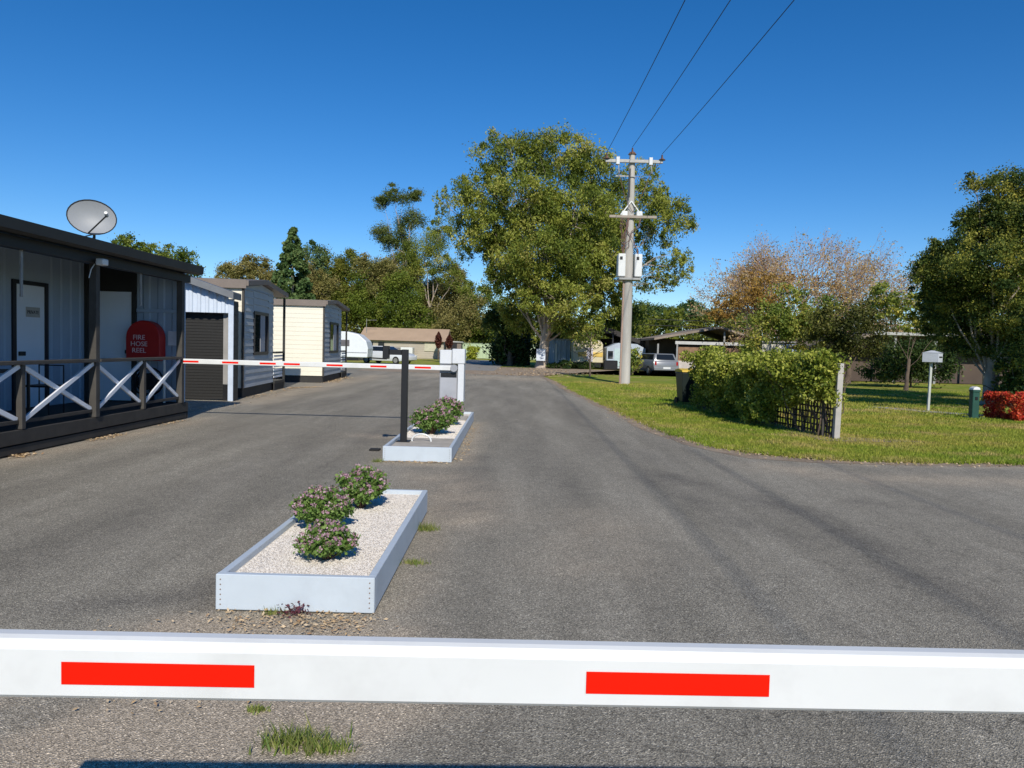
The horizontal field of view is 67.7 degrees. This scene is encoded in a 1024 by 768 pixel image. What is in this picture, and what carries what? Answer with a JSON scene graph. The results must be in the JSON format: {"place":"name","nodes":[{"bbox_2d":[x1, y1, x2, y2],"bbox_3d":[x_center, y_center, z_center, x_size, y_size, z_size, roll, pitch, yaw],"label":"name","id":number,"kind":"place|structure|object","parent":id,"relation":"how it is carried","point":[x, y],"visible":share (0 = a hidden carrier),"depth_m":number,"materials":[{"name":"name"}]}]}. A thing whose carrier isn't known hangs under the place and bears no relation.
{"place":"outdoors","nodes":[
{"label":"outdoors","id":0,"kind":"place"},
{"bbox_2d":[0,214,203,457],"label":"veranda building","id":1,"kind":"structure","parent":0,"point":[71,316],"depth_m":13.15,"materials":[{"name":"grey metal"}]},
{"bbox_2d":[0,369,29,413],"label":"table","id":2,"kind":"object","parent":1,"relation":"on","point":[27,390],"visible":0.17,"depth_m":11.47,"materials":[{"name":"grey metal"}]},
{"bbox_2d":[19,250,22,296],"bbox_3d":[-6.318,-1.434,9.821,0.024,0.620,0.040,2,3,0],"label":"metal strip","id":3,"kind":"object","parent":1,"relation":"hanging from","point":[21,270],"visible":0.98,"depth_m":9.81,"materials":[{"name":"metal"}]},
{"bbox_2d":[17,284,44,406],"bbox_3d":[-8.276,-0.645,13.104,0.080,2.090,0.780,1,3,0],"label":"door","id":4,"kind":"structure","parent":1,"relation":"in","point":[30,307],"depth_m":13.14,"materials":[{"name":"white paint"}]},
{"bbox_2d":[30,364,63,414],"bbox_3d":[-7.505,0.083,12.223,0.422,0.780,0.431,2,3,0],"label":"metal chair","id":5,"kind":"object","parent":1,"relation":"on","point":[39,385],"visible":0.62,"depth_m":12.40,"materials":[{"name":"black metal"}]},
{"bbox_2d":[66,199,116,238],"bbox_3d":[-7.920,-2.883,14.293,0.928,1.186,0.513,2,3,0],"label":"satellite dish","id":6,"kind":"object","parent":1,"relation":"on","point":[94,218],"visible":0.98,"depth_m":14.42,"materials":[{"name":"grey metal"}]},
{"bbox_2d":[100,291,130,400],"bbox_3d":[-7.806,-0.738,14.891,0.755,2.130,0.080,1,3,0],"label":"door","id":7,"kind":"structure","parent":1,"relation":"in","point":[115,307],"depth_m":14.88,"materials":[{"name":"white paint"}]},
{"bbox_2d":[126,320,165,360],"bbox_3d":[-7.070,-0.841,14.725,0.660,0.770,0.261,2,3,0],"label":"hose reel cover","id":8,"kind":"object","parent":1,"relation":"attached to","point":[144,338],"visible":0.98,"depth_m":14.61,"materials":[{"name":"red plastic"}]},
{"bbox_2d":[131,367,162,400],"bbox_3d":[-7.003,0.019,14.718,0.556,0.698,0.316,2,3,0],"label":"reel","id":9,"kind":"object","parent":1,"relation":"on","point":[152,380],"visible":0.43,"depth_m":14.58,"materials":[{"name":"black rubber"}]},
{"bbox_2d":[168,331,175,345],"bbox_3d":[-6.609,-0.890,14.865,0.180,0.280,0.025,2,3,0],"label":"notice board","id":10,"kind":"object","parent":1,"relation":"attached to","point":[172,338],"visible":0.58,"depth_m":14.85,"materials":[{"name":"white paper"}]},
{"bbox_2d":[185,276,240,400],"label":"garage","id":11,"kind":"structure","parent":0,"point":[211,330],"depth_m":19.52,"materials":[{"name":"grey metal"}]},
{"bbox_2d":[185,312,223,398],"bbox_3d":[-8.949,-0.765,19.469,3.095,2.250,0.030,1,3,-5],"label":"roller door","id":12,"kind":"structure","parent":11,"relation":"in","point":[204,331],"depth_m":19.55,"materials":[{"name":"grey metal"}]},
{"bbox_2d":[361,327,450,358],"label":"long low building","id":13,"kind":"structure","parent":0,"point":[421,342],"depth_m":88.23,"materials":[{"name":"beige brick"}]},
{"bbox_2d":[465,360,503,370],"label":"side road","id":14,"kind":"structure","parent":0,"point":[485,365],"depth_m":63.09,"materials":[{"name":"grey asphalt"}]},
{"bbox_2d":[341,358,637,370],"bbox_3d":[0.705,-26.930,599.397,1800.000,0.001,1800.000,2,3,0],"label":"ground","id":15,"kind":"structure","parent":0,"point":[437,362],"depth_m":66.96,"materials":[{"name":"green plant"}]},
{"bbox_2d":[110,231,160,252],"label":"tree","id":16,"kind":"object","parent":15,"relation":"on","point":[124,240],"visible":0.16,"depth_m":77.12,"materials":[{"name":"green plant"}]},
{"bbox_2d":[149,241,205,277],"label":"tree","id":17,"kind":"object","parent":15,"relation":"on","point":[180,255],"visible":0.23,"depth_m":75.13,"materials":[{"name":"green plant"}]},
{"bbox_2d":[209,253,277,284],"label":"tree","id":18,"kind":"object","parent":15,"relation":"on","point":[248,266],"visible":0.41,"depth_m":104.61,"materials":[{"name":"green plant"}]},
{"bbox_2d":[271,226,315,299],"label":"conifer","id":19,"kind":"object","parent":15,"relation":"on","point":[291,258],"visible":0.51,"depth_m":94.60,"materials":[{"name":"green plant"}]},
{"bbox_2d":[295,239,331,279],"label":"tree","id":20,"kind":"object","parent":15,"relation":"on","point":[307,250],"visible":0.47,"depth_m":102.80,"materials":[{"name":"green plant"}]},
{"bbox_2d":[311,244,374,331],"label":"tree","id":21,"kind":"object","parent":15,"relation":"on","point":[339,263],"visible":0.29,"depth_m":108.07,"materials":[{"name":"green plant"}]},
{"bbox_2d":[327,284,375,333],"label":"tree","id":22,"kind":"object","parent":15,"relation":"on","point":[341,299],"visible":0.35,"depth_m":100.41,"materials":[{"name":"green plant"}]},
{"bbox_2d":[304,252,411,327],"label":"tree","id":23,"kind":"object","parent":15,"relation":"on","point":[379,266],"visible":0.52,"depth_m":100.38,"materials":[{"name":"green plant"}]},
{"bbox_2d":[341,331,386,360],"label":"touring caravan","id":24,"kind":"object","parent":15,"relation":"on","point":[359,347],"visible":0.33,"depth_m":57.15,"materials":[{"name":"white metal"}]},
{"bbox_2d":[363,346,416,363],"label":"parked car","id":25,"kind":"object","parent":15,"relation":"on","point":[378,353],"visible":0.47,"depth_m":60.82,"materials":[{"name":"white paint"}]},
{"bbox_2d":[341,262,443,328],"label":"tree","id":26,"kind":"object","parent":15,"relation":"on","point":[389,314],"visible":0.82,"depth_m":99.39,"materials":[{"name":"green plant"}]},
{"bbox_2d":[366,181,429,326],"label":"gum tree","id":27,"kind":"object","parent":15,"relation":"on","point":[384,236],"visible":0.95,"depth_m":106.77,"materials":[{"name":"green plant"}]},
{"bbox_2d":[372,240,477,327],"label":"tree","id":28,"kind":"object","parent":15,"relation":"on","point":[440,292],"visible":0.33,"depth_m":108.33,"materials":[{"name":"green plant"}]},
{"bbox_2d":[391,213,469,315],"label":"gum tree","id":29,"kind":"object","parent":15,"relation":"on","point":[437,246],"visible":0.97,"depth_m":102.64,"materials":[{"name":"green plant"}]},
{"bbox_2d":[417,288,490,344],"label":"tree","id":30,"kind":"object","parent":15,"relation":"on","point":[465,313],"visible":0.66,"depth_m":99.49,"materials":[{"name":"green plant"}]},
{"bbox_2d":[466,344,480,359],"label":"shrub","id":31,"kind":"object","parent":15,"relation":"on","point":[471,353],"visible":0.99,"depth_m":91.64,"materials":[{"name":"green plant"}]},
{"bbox_2d":[451,280,509,358],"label":"tree","id":32,"kind":"object","parent":15,"relation":"on","point":[479,337],"visible":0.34,"depth_m":101.85,"materials":[{"name":"green plant"}]},
{"bbox_2d":[482,330,515,364],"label":"shrub","id":33,"kind":"object","parent":15,"relation":"on","point":[499,357],"visible":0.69,"depth_m":66.44,"materials":[{"name":"green plant"}]},
{"bbox_2d":[463,343,535,359],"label":"green fence","id":34,"kind":"object","parent":15,"relation":"on","point":[483,355],"visible":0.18,"depth_m":99.87,"materials":[{"name":"green metal"}]},
{"bbox_2d":[480,302,548,365],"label":"tree","id":35,"kind":"object","parent":15,"relation":"on","point":[523,350],"visible":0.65,"depth_m":65.55,"materials":[{"name":"green plant"}]},
{"bbox_2d":[548,338,572,365],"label":"grey hut","id":36,"kind":"object","parent":15,"relation":"on","point":[559,350],"visible":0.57,"depth_m":64.91,"materials":[{"name":"metal"}]},
{"bbox_2d":[554,359,574,368],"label":"shrub","id":37,"kind":"object","parent":15,"relation":"on","point":[563,364],"visible":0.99,"depth_m":59.70,"materials":[{"name":"green plant"}]},
{"bbox_2d":[571,360,598,368],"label":"shrub","id":38,"kind":"object","parent":15,"relation":"on","point":[581,365],"visible":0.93,"depth_m":60.23,"materials":[{"name":"green plant"}]},
{"bbox_2d":[571,340,602,367],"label":"static caravan","id":39,"kind":"object","parent":15,"relation":"on","point":[596,360],"visible":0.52,"depth_m":61.94,"materials":[{"name":"beige metal"}]},
{"bbox_2d":[535,298,658,341],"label":"tree","id":40,"kind":"object","parent":15,"relation":"on","point":[615,324],"visible":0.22,"depth_m":69.22,"materials":[{"name":"green plant"}]},
{"bbox_2d":[573,328,644,366],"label":"carport","id":41,"kind":"object","parent":15,"relation":"on","point":[614,335],"visible":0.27,"depth_m":63.73,"materials":[{"name":"grey metal"}]},
{"bbox_2d":[602,343,645,369],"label":"caravan","id":42,"kind":"object","parent":15,"relation":"on","point":[611,357],"visible":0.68,"depth_m":60.91,"materials":[{"name":"white metal"}]},
{"bbox_2d":[345,304,948,357],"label":"wood","id":43,"kind":"object","parent":15,"relation":"on","point":[671,323],"visible":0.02,"depth_m":124.27,"materials":[{"name":"green plant"}]},
{"bbox_2d":[632,299,675,334],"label":"tree","id":44,"kind":"object","parent":15,"relation":"on","point":[657,306],"visible":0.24,"depth_m":149.41,"materials":[{"name":"green plant"}]},
{"bbox_2d":[655,298,714,338],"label":"tree","id":45,"kind":"object","parent":15,"relation":"on","point":[691,315],"visible":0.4,"depth_m":143.40,"materials":[{"name":"green plant"}]},
{"bbox_2d":[639,326,751,368],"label":"gable house","id":46,"kind":"structure","parent":15,"relation":"on","point":[660,345],"depth_m":60.65,"materials":[{"name":"grey brick"}]},
{"bbox_2d":[645,308,745,333],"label":"tree","id":47,"kind":"object","parent":15,"relation":"on","point":[698,322],"visible":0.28,"depth_m":138.37,"materials":[{"name":"green plant"}]},
{"bbox_2d":[756,341,800,353],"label":"cream shed","id":48,"kind":"structure","parent":15,"relation":"on","point":[768,346],"depth_m":60.90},
{"bbox_2d":[686,227,920,352],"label":"bare tree","id":49,"kind":"object","parent":15,"relation":"on","point":[776,265],"visible":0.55,"depth_m":58.92,"materials":[{"name":"orange plant"}]},
{"bbox_2d":[0,368,1023,767],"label":"road","id":50,"kind":"structure","parent":0,"point":[554,510],"depth_m":5.45,"materials":[{"name":"grey asphalt"}]},
{"bbox_2d":[73,619,397,720],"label":"leaf litter","id":51,"kind":"object","parent":50,"relation":"on","point":[108,700],"visible":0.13,"depth_m":3.23,"materials":[{"name":"brown plant"}]},
{"bbox_2d":[197,278,288,397],"bbox_3d":[-10.909,-1.496,22.700,7.260,3.360,5.212,1,3,-5],"label":"cabin","id":52,"kind":"object","parent":50,"relation":"on","point":[255,323],"visible":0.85,"depth_m":21.96,"materials":[{"name":"grey metal"}]},
{"bbox_2d":[253,311,268,354],"bbox_3d":[-7.393,-1.487,22.460,0.060,1.250,1.735,1,3,-5],"label":"window","id":53,"kind":"structure","parent":52,"relation":"in","point":[261,319],"depth_m":22.45,"materials":[{"name":"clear glass"}]},
{"bbox_2d":[246,703,270,714],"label":"weed tuft","id":54,"kind":"object","parent":50,"relation":"on","point":[253,709],"visible":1,"depth_m":3.19,"materials":[{"name":"green plant"}]},
{"bbox_2d":[188,608,392,635],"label":"leaf litter","id":55,"kind":"object","parent":50,"relation":"on","point":[324,622],"visible":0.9,"depth_m":4.20,"materials":[{"name":"brown plant"}]},
{"bbox_2d":[275,601,312,617],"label":"purple weed","id":56,"kind":"object","parent":50,"relation":"on","point":[297,610],"visible":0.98,"depth_m":4.32,"materials":[{"name":"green plant"}]},
{"bbox_2d":[245,710,351,758],"bbox_3d":[-0.820,1.343,2.946,0.390,0.091,0.231,2,3,0],"label":"weed tuft","id":57,"kind":"object","parent":50,"relation":"on","point":[291,738],"visible":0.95,"depth_m":2.92,"materials":[{"name":"green plant"}]},
{"bbox_2d":[272,299,349,382],"bbox_3d":[-10.920,-1.916,31.954,7.260,3.320,5.812,1,3,-4],"label":"cabin","id":58,"kind":"object","parent":50,"relation":"on","point":[312,330],"visible":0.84,"depth_m":29.38,"materials":[{"name":"beige wood"}]},
{"bbox_2d":[329,322,338,352],"bbox_3d":[-7.414,-1.930,31.763,0.060,1.250,2.110,1,3,-4],"label":"window","id":59,"kind":"structure","parent":58,"relation":"in","point":[334,327],"depth_m":31.82,"materials":[{"name":"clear glass"}]},
{"bbox_2d":[216,488,427,612],"bbox_3d":[-1.240,1.136,5.720,0.910,0.207,2.723,2,3,0],"label":"planter box","id":60,"kind":"object","parent":50,"relation":"on","point":[315,592],"visible":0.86,"depth_m":4.37,"materials":[{"name":"white paint"}]},
{"bbox_2d":[236,494,419,575],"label":"gravel","id":61,"kind":"structure","parent":60,"relation":"in","point":[348,560],"depth_m":5.18,"materials":[{"name":"white gravel"}]},
{"bbox_2d":[288,482,356,524],"bbox_3d":[-1.395,0.914,5.656,0.501,0.341,0.493,2,3,0],"label":"flowering bush","id":62,"kind":"object","parent":61,"relation":"on","point":[323,503],"visible":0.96,"depth_m":5.55,"materials":[{"name":"green plant"}]},
{"bbox_2d":[292,517,360,560],"bbox_3d":[-1.180,0.996,4.849,0.428,0.264,0.394,0,3,-21],"label":"flowering bush","id":63,"kind":"object","parent":61,"relation":"on","point":[326,539],"visible":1,"depth_m":4.79,"materials":[{"name":"green plant"}]},
{"bbox_2d":[333,463,391,507],"bbox_3d":[-1.262,0.859,6.418,0.503,0.385,0.537,2,3,0],"label":"flowering bush","id":64,"kind":"object","parent":61,"relation":"on","point":[363,485],"visible":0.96,"depth_m":6.31,"materials":[{"name":"green plant"}]},
{"bbox_2d":[292,730,359,756],"bbox_3d":[-0.705,1.361,2.899,0.266,0.065,0.142,2,3,0],"label":"weed tuft","id":65,"kind":"object","parent":50,"relation":"on","point":[332,747],"visible":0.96,"depth_m":2.89,"materials":[{"name":"green plant"}]},
{"bbox_2d":[383,412,473,462],"bbox_3d":[-1.254,0.797,12.953,0.915,0.197,5.703,2,3,0],"label":"planter box","id":66,"kind":"object","parent":50,"relation":"on","point":[416,453],"visible":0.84,"depth_m":10.11,"materials":[{"name":"white paint"}]},
{"bbox_2d":[391,437,453,446],"bbox_3d":[-1.257,0.923,10.803,0.815,0.165,1.290,2,3,0],"label":"concrete footing","id":67,"kind":"object","parent":66,"relation":"in","point":[435,442],"visible":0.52,"depth_m":10.85,"materials":[{"name":"grey concrete"}]},
{"bbox_2d":[383,346,410,441],"bbox_3d":[-1.649,0.141,10.926,0.410,1.365,0.190,2,3,0],"label":"card reader post","id":68,"kind":"object","parent":67,"relation":"on","point":[388,352],"visible":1,"depth_m":10.88,"materials":[{"name":"metal"}]},
{"bbox_2d":[407,414,469,438],"bbox_3d":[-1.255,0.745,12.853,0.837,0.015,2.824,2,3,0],"label":"gravel","id":69,"kind":"structure","parent":66,"relation":"in","point":[444,433],"depth_m":12.16,"materials":[{"name":"white gravel"}]},
{"bbox_2d":[409,402,457,433],"bbox_3d":[-1.243,0.545,12.012,0.801,0.513,0.889,2,3,0],"label":"flowering bush","id":70,"kind":"object","parent":69,"relation":"on","point":[432,419],"visible":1,"depth_m":11.83,"materials":[{"name":"green plant"}]},
{"bbox_2d":[433,395,463,424],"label":"flowering bush","id":71,"kind":"object","parent":69,"relation":"on","point":[454,405],"visible":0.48,"depth_m":13.23,"materials":[{"name":"green plant"}]},
{"bbox_2d":[417,521,440,531],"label":"weed tuft","id":72,"kind":"object","parent":50,"relation":"on","point":[426,527],"visible":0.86,"depth_m":6.40,"materials":[{"name":"green plant"}]},
{"bbox_2d":[458,416,467,420],"bbox_3d":[-1.244,0.723,14.703,0.750,0.155,0.900,2,3,0],"label":"concrete footing","id":73,"kind":"object","parent":50,"relation":"on","point":[462,418],"visible":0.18,"depth_m":14.57,"materials":[{"name":"grey concrete"}]},
{"bbox_2d":[439,349,465,401],"bbox_3d":[-1.157,-0.022,14.827,0.485,1.325,0.460,2,3,0],"label":"boom gate box","id":74,"kind":"object","parent":73,"relation":"on","point":[452,382],"visible":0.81,"depth_m":14.65,"materials":[{"name":"white metal"}]},
{"bbox_2d":[183,359,450,370],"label":"barrier gate","id":75,"kind":"structure","parent":74,"relation":"attached to","point":[312,364],"depth_m":14.60,"materials":[{"name":"white metal"}]},
{"bbox_2d":[440,378,456,398],"bbox_3d":[-1.232,0.240,14.706,0.320,0.720,0.008,1,3,0],"label":"door panel","id":76,"kind":"structure","parent":74,"relation":"in","point":[448,386],"depth_m":14.69,"materials":[{"name":"white metal"}]},
{"bbox_3d":[3.751,0.960,1.367,0.350,1.250,0.450,1,3,0],"label":"boom cabinet","id":77,"kind":"object","parent":50,"relation":"on","visible":0},
{"bbox_2d":[0,629,1023,713],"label":"barrier gate","id":78,"kind":"structure","parent":77,"relation":"attached to","point":[177,666],"depth_m":1.22,"materials":[{"name":"white metal"}]},
{"bbox_2d":[0,0,1023,339],"label":"sky","id":79,"kind":"structure","parent":0,"point":[220,128],"materials":[{"name":"blue"}]},
{"bbox_2d":[357,367,977,384],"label":"gravel path","id":80,"kind":"structure","parent":0,"point":[505,371],"depth_m":49.06,"materials":[{"name":"gravel"}]},
{"bbox_2d":[475,367,612,376],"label":"leaf litter","id":81,"kind":"object","parent":80,"relation":"on","point":[543,372],"visible":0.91,"depth_m":46.89,"materials":[{"name":"brown plant"}]},
{"bbox_2d":[432,121,698,367],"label":"gum tree","id":82,"kind":"object","parent":80,"relation":"on","point":[583,242],"visible":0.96,"depth_m":57.09,"materials":[{"name":"green plant"}]},
{"bbox_2d":[619,347,643,374],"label":"shrub","id":83,"kind":"object","parent":80,"relation":"on","point":[635,363],"visible":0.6,"depth_m":49.31,"materials":[{"name":"green plant"}]},
{"bbox_2d":[634,353,678,374],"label":"parked car","id":84,"kind":"object","parent":80,"relation":"on","point":[655,363],"visible":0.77,"depth_m":49.41,"materials":[{"name":"silver metal"}]},
{"bbox_2d":[736,326,769,354],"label":"shrub","id":85,"kind":"object","parent":80,"relation":"on","point":[751,345],"visible":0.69,"depth_m":55.09,"materials":[{"name":"green plant"}]},
{"bbox_2d":[703,264,852,344],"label":"tree","id":86,"kind":"object","parent":80,"relation":"on","point":[755,291],"visible":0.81,"depth_m":55.84,"materials":[{"name":"green plant"}]},
{"bbox_2d":[741,279,854,352],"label":"tree","id":87,"kind":"object","parent":80,"relation":"on","point":[786,324],"visible":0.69,"depth_m":47.47,"materials":[{"name":"green plant"}]},
{"bbox_2d":[787,332,1021,384],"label":"dark bungalow","id":88,"kind":"object","parent":80,"relation":"on","point":[974,375],"visible":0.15,"depth_m":48.97,"materials":[{"name":"metal"}]},
{"bbox_2d":[540,370,1023,465],"bbox_3d":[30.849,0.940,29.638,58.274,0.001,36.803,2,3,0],"label":"lawn","id":89,"kind":"structure","parent":0,"point":[658,380],"depth_m":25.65,"materials":[{"name":"green plant"}]},
{"bbox_2d":[571,331,605,375],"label":"sapling","id":90,"kind":"object","parent":89,"relation":"on","point":[594,342],"visible":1,"depth_m":44.16,"materials":[{"name":"green plant"}]},
{"bbox_2d":[603,148,664,383],"bbox_3d":[5.457,-5.371,35.286,2.870,10.960,0.783,2,3,0],"label":"power pole","id":91,"kind":"object","parent":89,"relation":"on","point":[629,269],"visible":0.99,"depth_m":35.03,"materials":[{"name":"concrete"}]},
{"bbox_2d":[607,0,684,151],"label":"power line","id":92,"kind":"object","parent":91,"relation":"attached to","point":[650,68],"visible":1,"depth_m":23.24,"materials":[{"name":"metal"}]},
{"bbox_2d":[662,0,793,153],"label":"power line","id":93,"kind":"object","parent":91,"relation":"attached to","point":[735,69],"visible":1,"depth_m":23.39,"materials":[{"name":"metal"}]},
{"bbox_2d":[674,368,695,402],"bbox_3d":[5.218,0.070,22.743,0.570,1.068,0.754,1,3,-6],"label":"wheelie bin","id":94,"kind":"object","parent":89,"relation":"on","point":[684,382],"visible":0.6,"depth_m":22.47,"materials":[{"name":"green plastic"}]},
{"bbox_2d":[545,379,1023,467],"bbox_3d":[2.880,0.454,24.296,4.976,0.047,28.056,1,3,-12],"label":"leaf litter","id":95,"kind":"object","parent":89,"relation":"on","point":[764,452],"visible":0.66,"depth_m":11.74,"materials":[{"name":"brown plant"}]},
{"bbox_2d":[703,410,918,441],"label":"dirt","id":96,"kind":"structure","parent":89,"relation":"on","point":[872,440],"depth_m":14.64,"materials":[{"name":"brown soil"}]},
{"bbox_2d":[679,345,851,437],"bbox_3d":[5.612,-0.011,17.464,1.889,1.779,7.068,1,3,-7],"label":"hedge","id":97,"kind":"object","parent":96,"relation":"on","point":[728,383],"visible":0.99,"depth_m":16.09,"materials":[{"name":"green plant"}]},
{"bbox_2d":[696,363,843,438],"bbox_3d":[5.583,0.147,17.667,0.175,1.421,7.160,1,3,-8],"label":"trellis fence","id":98,"kind":"object","parent":96,"relation":"on","point":[836,418],"visible":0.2,"depth_m":14.51,"materials":[{"name":"grey wood"}]},
{"bbox_2d":[789,291,906,382],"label":"tree","id":99,"kind":"object","parent":89,"relation":"on","point":[841,339],"visible":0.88,"depth_m":43.47,"materials":[{"name":"green plant"}]},
{"bbox_2d":[865,279,946,390],"bbox_3d":[19.054,-2.288,35.877,5.013,5.485,2.367,2,3,0],"label":"tree","id":100,"kind":"object","parent":89,"relation":"on","point":[891,299],"visible":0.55,"depth_m":35.79,"materials":[{"name":"green plant"}]},
{"bbox_2d":[853,331,971,387],"bbox_3d":[20.702,-1.216,39.787,5.404,3.057,3.427,2,3,0],"label":"shrub","id":101,"kind":"object","parent":89,"relation":"on","point":[892,367],"visible":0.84,"depth_m":39.33,"materials":[{"name":"green plant"}]},
{"bbox_2d":[899,159,1023,404],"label":"tree","id":102,"kind":"object","parent":89,"relation":"on","point":[967,292],"visible":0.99,"depth_m":25.39,"materials":[{"name":"green plant"}]},
{"bbox_2d":[962,386,983,418],"bbox_3d":[12.201,0.490,20.121,0.380,0.847,0.380,2,3,0],"label":"bollard","id":103,"kind":"object","parent":89,"relation":"on","point":[974,399],"visible":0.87,"depth_m":20.04,"materials":[{"name":"green paint"}]},
{"bbox_2d":[981,364,1023,406],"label":"shrub","id":104,"kind":"object","parent":89,"relation":"on","point":[1008,388],"visible":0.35,"depth_m":24.58,"materials":[{"name":"green plant"}]},
{"bbox_2d":[982,390,1023,420],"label":"red shrub","id":105,"kind":"object","parent":89,"relation":"on","point":[1015,413],"visible":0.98,"depth_m":19.90,"materials":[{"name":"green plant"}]},
{"bbox_2d":[877,407,982,415],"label":"path","id":106,"kind":"structure","parent":0,"point":[930,411],"depth_m":22.03,"materials":[{"name":"concrete"}]},
{"bbox_2d":[922,350,942,410],"bbox_3d":[12.206,-0.081,22.206,0.337,1.790,0.472,-1,4,-42],"label":"letterbox","id":107,"kind":"object","parent":106,"relation":"on","point":[931,356],"visible":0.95,"depth_m":22.15,"materials":[{"name":"paint"}]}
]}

